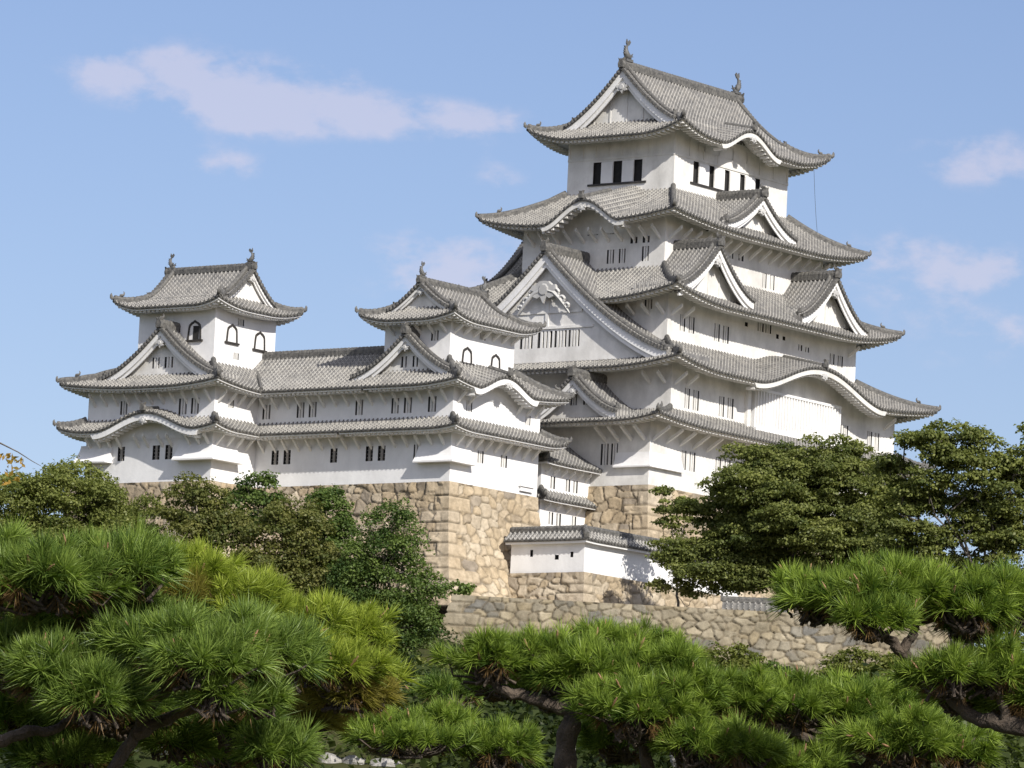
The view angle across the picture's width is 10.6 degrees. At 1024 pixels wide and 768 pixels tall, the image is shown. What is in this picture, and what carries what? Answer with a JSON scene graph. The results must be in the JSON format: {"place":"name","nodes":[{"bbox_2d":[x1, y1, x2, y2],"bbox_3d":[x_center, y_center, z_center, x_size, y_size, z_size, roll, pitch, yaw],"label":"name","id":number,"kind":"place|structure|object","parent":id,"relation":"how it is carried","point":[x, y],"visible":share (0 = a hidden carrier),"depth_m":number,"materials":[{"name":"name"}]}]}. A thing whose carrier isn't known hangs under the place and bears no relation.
{"place":"outdoors","nodes":[
{"label":"outdoors","id":0,"kind":"place"},
{"bbox_2d":[395,618,442,633],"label":"terrace","id":1,"kind":"structure","parent":0,"point":[430,626],"depth_m":404.39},
{"bbox_2d":[62,480,540,617],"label":"stone base","id":2,"kind":"object","parent":1,"relation":"on","point":[468,527],"visible":0.27,"depth_m":400.05,"materials":[{"name":"stone"}]},
{"bbox_2d":[53,248,306,484],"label":"keep","id":3,"kind":"structure","parent":2,"relation":"on","point":[169,398],"depth_m":410.00,"materials":[{"name":"paint"}]},
{"bbox_2d":[117,447,124,460],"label":"window","id":4,"kind":"structure","parent":3,"relation":"in","point":[121,453],"depth_m":411.07,"materials":[{"name":"grey wood"}]},
{"bbox_2d":[120,401,126,414],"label":"window","id":5,"kind":"structure","parent":3,"relation":"in","point":[123,409],"depth_m":411.47,"materials":[{"name":"paint"}]},
{"bbox_2d":[152,445,159,459],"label":"window","id":6,"kind":"structure","parent":3,"relation":"in","point":[156,449],"depth_m":408.97,"materials":[{"name":"grey wood"}]},
{"bbox_2d":[165,445,172,458],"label":"window","id":7,"kind":"structure","parent":3,"relation":"in","point":[168,451],"depth_m":408.27,"materials":[{"name":"grey wood"}]},
{"bbox_2d":[178,398,186,413],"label":"window","id":8,"kind":"structure","parent":3,"relation":"in","point":[182,404],"depth_m":407.97,"materials":[{"name":"paint"}]},
{"bbox_2d":[185,320,202,341],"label":"bell window","id":9,"kind":"structure","parent":3,"relation":"in","point":[194,329],"depth_m":410.37,"materials":[{"name":"black paint"}]},
{"bbox_2d":[191,398,198,413],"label":"window","id":10,"kind":"structure","parent":3,"relation":"in","point":[194,405],"depth_m":407.27,"materials":[{"name":"paint"}]},
{"bbox_2d":[224,324,239,345],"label":"bell window","id":11,"kind":"structure","parent":3,"relation":"in","point":[232,332],"depth_m":410.77,"materials":[{"name":"white paint"}]},
{"bbox_2d":[233,353,238,359],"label":"window","id":12,"kind":"structure","parent":3,"relation":"in","point":[236,355],"depth_m":411.17,"materials":[{"name":"paint"}]},
{"bbox_2d":[238,319,243,325],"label":"window","id":13,"kind":"structure","parent":3,"relation":"in","point":[240,321],"depth_m":411.72,"materials":[{"name":"paint"}]},
{"bbox_2d":[252,331,266,352],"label":"bell window","id":14,"kind":"structure","parent":3,"relation":"in","point":[259,341],"depth_m":413.28,"materials":[{"name":"white paint"}]},
{"bbox_2d":[246,346,383,487],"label":"connecting gallery","id":15,"kind":"object","parent":2,"relation":"on","point":[304,412],"visible":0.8,"depth_m":407.07,"materials":[{"name":"paint"}]},
{"bbox_2d":[262,405,270,419],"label":"window","id":16,"kind":"structure","parent":15,"relation":"in","point":[266,414],"depth_m":409.57,"materials":[{"name":"paint"}]},
{"bbox_2d":[271,451,278,464],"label":"window","id":17,"kind":"structure","parent":15,"relation":"in","point":[274,461],"depth_m":408.57,"materials":[{"name":"grey wood"}]},
{"bbox_2d":[283,450,290,463],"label":"window","id":18,"kind":"structure","parent":15,"relation":"in","point":[286,460],"depth_m":407.87,"materials":[{"name":"grey wood"}]},
{"bbox_2d":[297,402,304,417],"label":"window","id":19,"kind":"structure","parent":15,"relation":"in","point":[300,412],"depth_m":407.57,"materials":[{"name":"paint"}]},
{"bbox_2d":[309,402,316,416],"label":"window","id":20,"kind":"structure","parent":15,"relation":"in","point":[312,412],"depth_m":406.87,"materials":[{"name":"paint"}]},
{"bbox_2d":[330,448,337,462],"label":"window","id":21,"kind":"structure","parent":15,"relation":"in","point":[333,455],"depth_m":405.19,"materials":[{"name":"grey wood"}]},
{"bbox_2d":[337,262,574,496],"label":"keep","id":22,"kind":"structure","parent":2,"relation":"on","point":[454,396],"depth_m":402.21,"materials":[{"name":"paint"}]},
{"bbox_2d":[355,400,362,414],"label":"window","id":23,"kind":"structure","parent":22,"relation":"in","point":[358,410],"depth_m":404.30,"materials":[{"name":"paint"}]},
{"bbox_2d":[365,446,372,460],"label":"window","id":24,"kind":"structure","parent":22,"relation":"in","point":[369,452],"depth_m":403.22,"materials":[{"name":"grey wood"}]},
{"bbox_2d":[378,446,385,460],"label":"window","id":25,"kind":"structure","parent":22,"relation":"in","point":[381,452],"depth_m":402.43,"materials":[{"name":"grey wood"}]},
{"bbox_2d":[391,398,398,413],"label":"window","id":26,"kind":"structure","parent":22,"relation":"in","point":[394,408],"depth_m":402.23,"materials":[{"name":"paint"}]},
{"bbox_2d":[404,397,411,412],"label":"window","id":27,"kind":"structure","parent":22,"relation":"in","point":[407,407],"depth_m":401.55,"materials":[{"name":"paint"}]},
{"bbox_2d":[413,445,417,458],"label":"window","id":28,"kind":"structure","parent":22,"relation":"in","point":[415,446],"depth_m":400.57,"materials":[{"name":"paint"}]},
{"bbox_2d":[428,396,435,411],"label":"window","id":29,"kind":"structure","parent":22,"relation":"in","point":[431,406],"depth_m":400.18,"materials":[{"name":"paint"}]},
{"bbox_2d":[431,330,438,340],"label":"window","id":30,"kind":"structure","parent":22,"relation":"in","point":[434,336],"depth_m":401.84,"materials":[{"name":"paint"}]},
{"bbox_2d":[461,347,473,365],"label":"bell window","id":31,"kind":"structure","parent":22,"relation":"in","point":[467,353],"depth_m":402.43,"materials":[{"name":"white paint"}]},
{"bbox_2d":[466,400,471,411],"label":"window","id":32,"kind":"structure","parent":22,"relation":"in","point":[468,408],"depth_m":400.47,"materials":[{"name":"paint"}]},
{"bbox_2d":[477,450,483,463],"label":"window","id":33,"kind":"structure","parent":22,"relation":"in","point":[480,453],"depth_m":401.35,"materials":[{"name":"paint"}]},
{"bbox_2d":[491,354,499,367],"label":"bell window","id":34,"kind":"structure","parent":22,"relation":"in","point":[495,359],"depth_m":405.19,"materials":[{"name":"white paint"}]},
{"bbox_2d":[501,455,506,467],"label":"window","id":35,"kind":"structure","parent":22,"relation":"in","point":[503,459],"depth_m":403.61,"materials":[{"name":"paint"}]},
{"bbox_2d":[525,416,530,425],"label":"window","id":36,"kind":"structure","parent":22,"relation":"in","point":[527,422],"depth_m":406.18,"materials":[{"name":"paint"}]},
{"bbox_2d":[442,578,476,595],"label":"shrub","id":37,"kind":"object","parent":1,"relation":"on","point":[464,589],"visible":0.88,"depth_m":388.72,"materials":[{"name":"green plant"}]},
{"bbox_2d":[503,524,737,608],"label":"plaster wall","id":38,"kind":"structure","parent":1,"relation":"on","point":[584,563],"depth_m":399.43,"materials":[{"name":"white"}]},
{"bbox_2d":[648,485,701,606],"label":"young tree","id":39,"kind":"object","parent":1,"relation":"on","point":[665,490],"visible":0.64,"depth_m":397.81,"materials":[{"name":"green plant"}]},
{"bbox_2d":[643,575,718,606],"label":"shrub","id":40,"kind":"object","parent":1,"relation":"on","point":[685,589],"visible":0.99,"depth_m":388.57,"materials":[{"name":"green plant"}]},
{"bbox_2d":[585,484,863,612],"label":"stone base","id":41,"kind":"object","parent":1,"relation":"on","point":[625,508],"visible":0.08,"depth_m":410.96,"materials":[{"name":"stone"}]},
{"bbox_2d":[537,447,602,525],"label":"corridor","id":42,"kind":"object","parent":41,"relation":"on","point":[563,479],"visible":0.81,"depth_m":410.32,"materials":[{"name":"paint"}]},
{"bbox_2d":[548,512,552,524],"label":"window","id":43,"kind":"structure","parent":42,"relation":"in","point":[550,521],"depth_m":409.27,"materials":[{"name":"paint"}]},
{"bbox_2d":[550,476,554,488],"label":"window","id":44,"kind":"structure","parent":42,"relation":"in","point":[552,485],"depth_m":409.67,"materials":[{"name":"paint"}]},
{"bbox_2d":[556,513,560,525],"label":"window","id":45,"kind":"structure","parent":42,"relation":"in","point":[558,517],"depth_m":410.12,"materials":[{"name":"paint"}]},
{"bbox_2d":[566,479,569,491],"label":"window","id":46,"kind":"structure","parent":42,"relation":"in","point":[567,480],"depth_m":411.07,"materials":[{"name":"paint"}]},
{"bbox_2d":[572,516,575,525],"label":"window","id":47,"kind":"structure","parent":42,"relation":"in","point":[573,518],"depth_m":411.47,"materials":[{"name":"paint"}]},
{"bbox_2d":[573,481,577,492],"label":"window","id":48,"kind":"structure","parent":42,"relation":"in","point":[575,485],"depth_m":411.87,"materials":[{"name":"paint"}]},
{"bbox_2d":[470,39,940,514],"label":"keep","id":49,"kind":"structure","parent":41,"relation":"on","point":[670,278],"depth_m":423.06,"materials":[{"name":"paint"}]},
{"bbox_2d":[593,162,601,183],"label":"window","id":50,"kind":"structure","parent":49,"relation":"in","point":[597,166],"depth_m":429.33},
{"bbox_2d":[600,444,608,464],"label":"window","id":51,"kind":"structure","parent":49,"relation":"in","point":[604,447],"depth_m":412.88,"materials":[{"name":"paint"}]},
{"bbox_2d":[607,250,613,263],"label":"window","id":52,"kind":"structure","parent":49,"relation":"in","point":[610,253],"depth_m":422.36,"materials":[{"name":"paint"}]},
{"bbox_2d":[611,443,617,464],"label":"window","id":53,"kind":"structure","parent":49,"relation":"in","point":[614,447],"depth_m":412.37,"materials":[{"name":"paint"}]},
{"bbox_2d":[613,161,621,182],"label":"window","id":54,"kind":"structure","parent":49,"relation":"in","point":[617,172],"depth_m":428.07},
{"bbox_2d":[619,249,625,262],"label":"window","id":55,"kind":"structure","parent":49,"relation":"in","point":[622,252],"depth_m":421.64,"materials":[{"name":"paint"}]},
{"bbox_2d":[634,159,642,180],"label":"window","id":56,"kind":"structure","parent":49,"relation":"in","point":[637,163],"depth_m":426.92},
{"bbox_2d":[642,246,648,260],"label":"window","id":57,"kind":"structure","parent":49,"relation":"in","point":[645,249],"depth_m":420.41,"materials":[{"name":"paint"}]},
{"bbox_2d":[643,236,649,242],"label":"window","id":58,"kind":"structure","parent":49,"relation":"in","point":[644,240],"depth_m":420.61,"materials":[{"name":"paint"}]},
{"bbox_2d":[645,299,651,308],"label":"window","id":59,"kind":"structure","parent":49,"relation":"in","point":[648,303],"depth_m":417.03,"materials":[{"name":"paint"}]},
{"bbox_2d":[680,314,684,331],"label":"window","id":60,"kind":"structure","parent":49,"relation":"in","point":[682,321],"depth_m":417.29,"materials":[{"name":"paint"}]},
{"bbox_2d":[682,450,685,469],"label":"window","id":61,"kind":"structure","parent":49,"relation":"in","point":[683,452],"depth_m":413.89,"materials":[{"name":"paint"}]},
{"bbox_2d":[684,388,689,408],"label":"window","id":62,"kind":"structure","parent":49,"relation":"in","point":[687,391],"depth_m":414.49,"materials":[{"name":"paint"}]},
{"bbox_2d":[689,452,694,471],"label":"window","id":63,"kind":"structure","parent":49,"relation":"in","point":[692,455],"depth_m":414.70,"materials":[{"name":"paint"}]},
{"bbox_2d":[689,316,694,333],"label":"window","id":64,"kind":"structure","parent":49,"relation":"in","point":[691,319],"depth_m":418.26,"materials":[{"name":"paint"}]},
{"bbox_2d":[693,390,698,410],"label":"window","id":65,"kind":"structure","parent":49,"relation":"in","point":[695,393],"depth_m":415.41,"materials":[{"name":"paint"}]},
{"bbox_2d":[693,161,698,182],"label":"window","id":66,"kind":"structure","parent":49,"relation":"in","point":[696,164],"depth_m":427.23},
{"bbox_2d":[709,165,713,186],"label":"window","id":67,"kind":"structure","parent":49,"relation":"in","point":[711,173],"depth_m":428.91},
{"bbox_2d":[714,323,719,341],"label":"window","id":68,"kind":"structure","parent":49,"relation":"in","point":[717,326],"depth_m":420.92,"materials":[{"name":"paint"}]},
{"bbox_2d":[715,457,720,471],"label":"window","id":69,"kind":"structure","parent":49,"relation":"in","point":[718,461],"depth_m":417.34,"materials":[{"name":"paint"}]},
{"bbox_2d":[719,396,724,416],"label":"window","id":70,"kind":"structure","parent":49,"relation":"in","point":[721,399],"depth_m":418.05,"materials":[{"name":"paint"}]},
{"bbox_2d":[723,326,728,343],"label":"window","id":71,"kind":"structure","parent":49,"relation":"in","point":[725,329],"depth_m":421.84,"materials":[{"name":"paint"}]},
{"bbox_2d":[724,170,729,190],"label":"window","id":72,"kind":"structure","parent":49,"relation":"in","point":[727,173],"depth_m":430.59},
{"bbox_2d":[727,398,733,418],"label":"window","id":73,"kind":"structure","parent":49,"relation":"in","point":[730,401],"depth_m":418.97,"materials":[{"name":"paint"}]},
{"bbox_2d":[740,174,744,189],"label":"window","id":74,"kind":"structure","parent":49,"relation":"in","point":[742,177],"depth_m":432.27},
{"bbox_2d":[755,178,759,188],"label":"window","id":75,"kind":"structure","parent":49,"relation":"in","point":[757,183],"depth_m":433.86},
{"bbox_2d":[757,322,763,331],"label":"window","id":76,"kind":"structure","parent":49,"relation":"in","point":[760,325],"depth_m":425.67,"materials":[{"name":"paint"}]},
{"bbox_2d":[762,273,766,287],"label":"window","id":77,"kind":"structure","parent":49,"relation":"in","point":[764,279],"depth_m":429.85,"materials":[{"name":"paint"}]},
{"bbox_2d":[765,324,770,333],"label":"window","id":78,"kind":"structure","parent":49,"relation":"in","point":[768,327],"depth_m":426.50,"materials":[{"name":"paint"}]},
{"bbox_2d":[770,275,774,289],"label":"window","id":79,"kind":"structure","parent":49,"relation":"in","point":[772,278],"depth_m":430.69,"materials":[{"name":"paint"}]},
{"bbox_2d":[830,353,834,364],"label":"window","id":80,"kind":"structure","parent":49,"relation":"in","point":[832,356],"depth_m":433.43,"materials":[{"name":"paint"}]},
{"bbox_2d":[837,356,842,367],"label":"window","id":81,"kind":"structure","parent":49,"relation":"in","point":[840,359],"depth_m":434.28,"materials":[{"name":"paint"}]},
{"bbox_2d":[843,425,847,441],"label":"window","id":82,"kind":"structure","parent":49,"relation":"in","point":[845,428],"depth_m":431.53,"materials":[{"name":"paint"}]},
{"bbox_2d":[867,431,871,446],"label":"window","id":83,"kind":"structure","parent":49,"relation":"in","point":[869,434],"depth_m":434.17,"materials":[{"name":"paint"}]},
{"bbox_2d":[874,433,878,450],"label":"window","id":84,"kind":"structure","parent":49,"relation":"in","point":[876,434],"depth_m":435.02,"materials":[{"name":"paint"}]},
{"bbox_2d":[720,593,786,611],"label":"coping wall","id":85,"kind":"structure","parent":1,"relation":"on","point":[744,603],"depth_m":386.34,"materials":[{"name":"white paint"}]},
{"bbox_2d":[644,432,929,612],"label":"maple tree","id":86,"kind":"object","parent":1,"relation":"on","point":[774,504],"visible":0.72,"depth_m":387.28,"materials":[{"name":"green plant"}]},
{"bbox_2d":[0,632,1019,767],"bbox_3d":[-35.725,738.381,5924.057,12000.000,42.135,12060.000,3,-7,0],"label":"ground","id":87,"kind":"structure","parent":0,"point":[147,762],"depth_m":53.21,"materials":[{"name":"plant"}]},
{"bbox_2d":[0,442,40,484],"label":"cherry tree","id":88,"kind":"object","parent":87,"relation":"on","point":[13,458],"visible":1,"depth_m":62.00,"materials":[{"name":"orange plant"}]},
{"bbox_2d":[0,453,152,595],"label":"broadleaf tree","id":89,"kind":"object","parent":87,"relation":"on","point":[96,498],"visible":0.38,"depth_m":363.84,"materials":[{"name":"green plant"}]},
{"bbox_2d":[81,492,167,538],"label":"broadleaf tree","id":90,"kind":"object","parent":87,"relation":"on","point":[144,500],"visible":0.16,"depth_m":361.34,"materials":[{"name":"green plant"}]},
{"bbox_2d":[0,507,344,767],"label":"pine tree","id":91,"kind":"object","parent":87,"relation":"on","point":[106,612],"visible":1,"depth_m":26.83,"materials":[{"name":"green plant"}]},
{"bbox_2d":[154,471,263,577],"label":"broadleaf tree","id":92,"kind":"object","parent":87,"relation":"on","point":[216,524],"visible":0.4,"depth_m":356.74,"materials":[{"name":"green plant"}]},
{"bbox_2d":[55,527,425,767],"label":"pine tree","id":93,"kind":"object","parent":87,"relation":"on","point":[369,676],"visible":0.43,"depth_m":30.85,"materials":[{"name":"green plant"}]},
{"bbox_2d":[218,469,286,548],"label":"broadleaf tree","id":94,"kind":"object","parent":87,"relation":"on","point":[244,493],"visible":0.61,"depth_m":361.35,"materials":[{"name":"green plant"}]},
{"bbox_2d":[228,494,356,605],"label":"broadleaf tree","id":95,"kind":"object","parent":87,"relation":"on","point":[298,563],"visible":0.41,"depth_m":353.65,"materials":[{"name":"green plant"}]},
{"bbox_2d":[317,752,341,763],"bbox_3d":[-1.756,3.637,52.994,0.238,0.172,0.184,3,-7,0],"label":"rock","id":96,"kind":"object","parent":87,"relation":"on","point":[332,758],"visible":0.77,"depth_m":52.93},
{"bbox_2d":[302,484,368,587],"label":"broadleaf tree","id":97,"kind":"object","parent":87,"relation":"on","point":[326,494],"visible":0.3,"depth_m":359.37,"materials":[{"name":"green plant"}]},
{"bbox_2d":[342,755,365,764],"bbox_3d":[-1.517,3.656,52.996,0.228,0.163,0.188,-1,-8,28],"label":"rock","id":98,"kind":"object","parent":87,"relation":"on","point":[350,759],"visible":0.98,"depth_m":52.93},
{"bbox_2d":[366,758,401,766],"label":"rock","id":99,"kind":"object","parent":87,"relation":"on","point":[387,762],"visible":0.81,"depth_m":52.89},
{"bbox_2d":[322,493,449,662],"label":"broadleaf tree","id":100,"kind":"object","parent":87,"relation":"on","point":[377,569],"visible":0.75,"depth_m":351.34,"materials":[{"name":"green plant"}]},
{"bbox_2d":[411,655,452,676],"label":"shrub","id":101,"kind":"object","parent":87,"relation":"on","point":[425,660],"visible":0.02,"depth_m":334.64,"materials":[{"name":"green plant"}]},
{"bbox_2d":[330,662,547,767],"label":"pine tree","id":102,"kind":"object","parent":87,"relation":"on","point":[443,723],"visible":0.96,"depth_m":35.80,"materials":[{"name":"green plant"}]},
{"bbox_2d":[0,622,1023,767],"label":"undergrowth","id":103,"kind":"object","parent":87,"relation":"on","point":[1013,746],"visible":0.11,"depth_m":53.30,"materials":[{"name":"green plant"}]},
{"bbox_2d":[669,755,676,767],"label":"rock","id":104,"kind":"object","parent":87,"relation":"on","point":[673,759],"visible":0.19,"depth_m":51.98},
{"bbox_2d":[438,595,949,677],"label":"retaining wall","id":105,"kind":"structure","parent":87,"relation":"on","point":[780,637],"depth_m":383.17,"materials":[{"name":"stone"}]},
{"bbox_2d":[423,608,1005,767],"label":"pine tree","id":106,"kind":"object","parent":87,"relation":"on","point":[624,687],"visible":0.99,"depth_m":32.78,"materials":[{"name":"green plant"}]},
{"bbox_2d":[701,641,766,670],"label":"shrub","id":107,"kind":"object","parent":87,"relation":"on","point":[736,652],"visible":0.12,"depth_m":351.37,"materials":[{"name":"green plant"}]},
{"bbox_2d":[761,658,784,677],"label":"shrub","id":108,"kind":"object","parent":87,"relation":"on","point":[772,663],"visible":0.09,"depth_m":351.70,"materials":[{"name":"green plant"}]},
{"bbox_2d":[812,645,901,681],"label":"shrub","id":109,"kind":"object","parent":87,"relation":"on","point":[859,656],"visible":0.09,"depth_m":347.28,"materials":[{"name":"green plant"}]},
{"bbox_2d":[761,541,1023,736],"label":"pine tree","id":110,"kind":"object","parent":87,"relation":"on","point":[869,600],"visible":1,"depth_m":30.86,"materials":[{"name":"green plant"}]},
{"bbox_2d":[849,418,1023,649],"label":"maple tree","id":111,"kind":"object","parent":87,"relation":"on","point":[997,529],"visible":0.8,"depth_m":345.79,"materials":[{"name":"green plant"}]},
{"bbox_2d":[0,0,1023,646],"label":"sky","id":112,"kind":"structure","parent":0,"point":[352,145],"materials":[{"name":"blue"}]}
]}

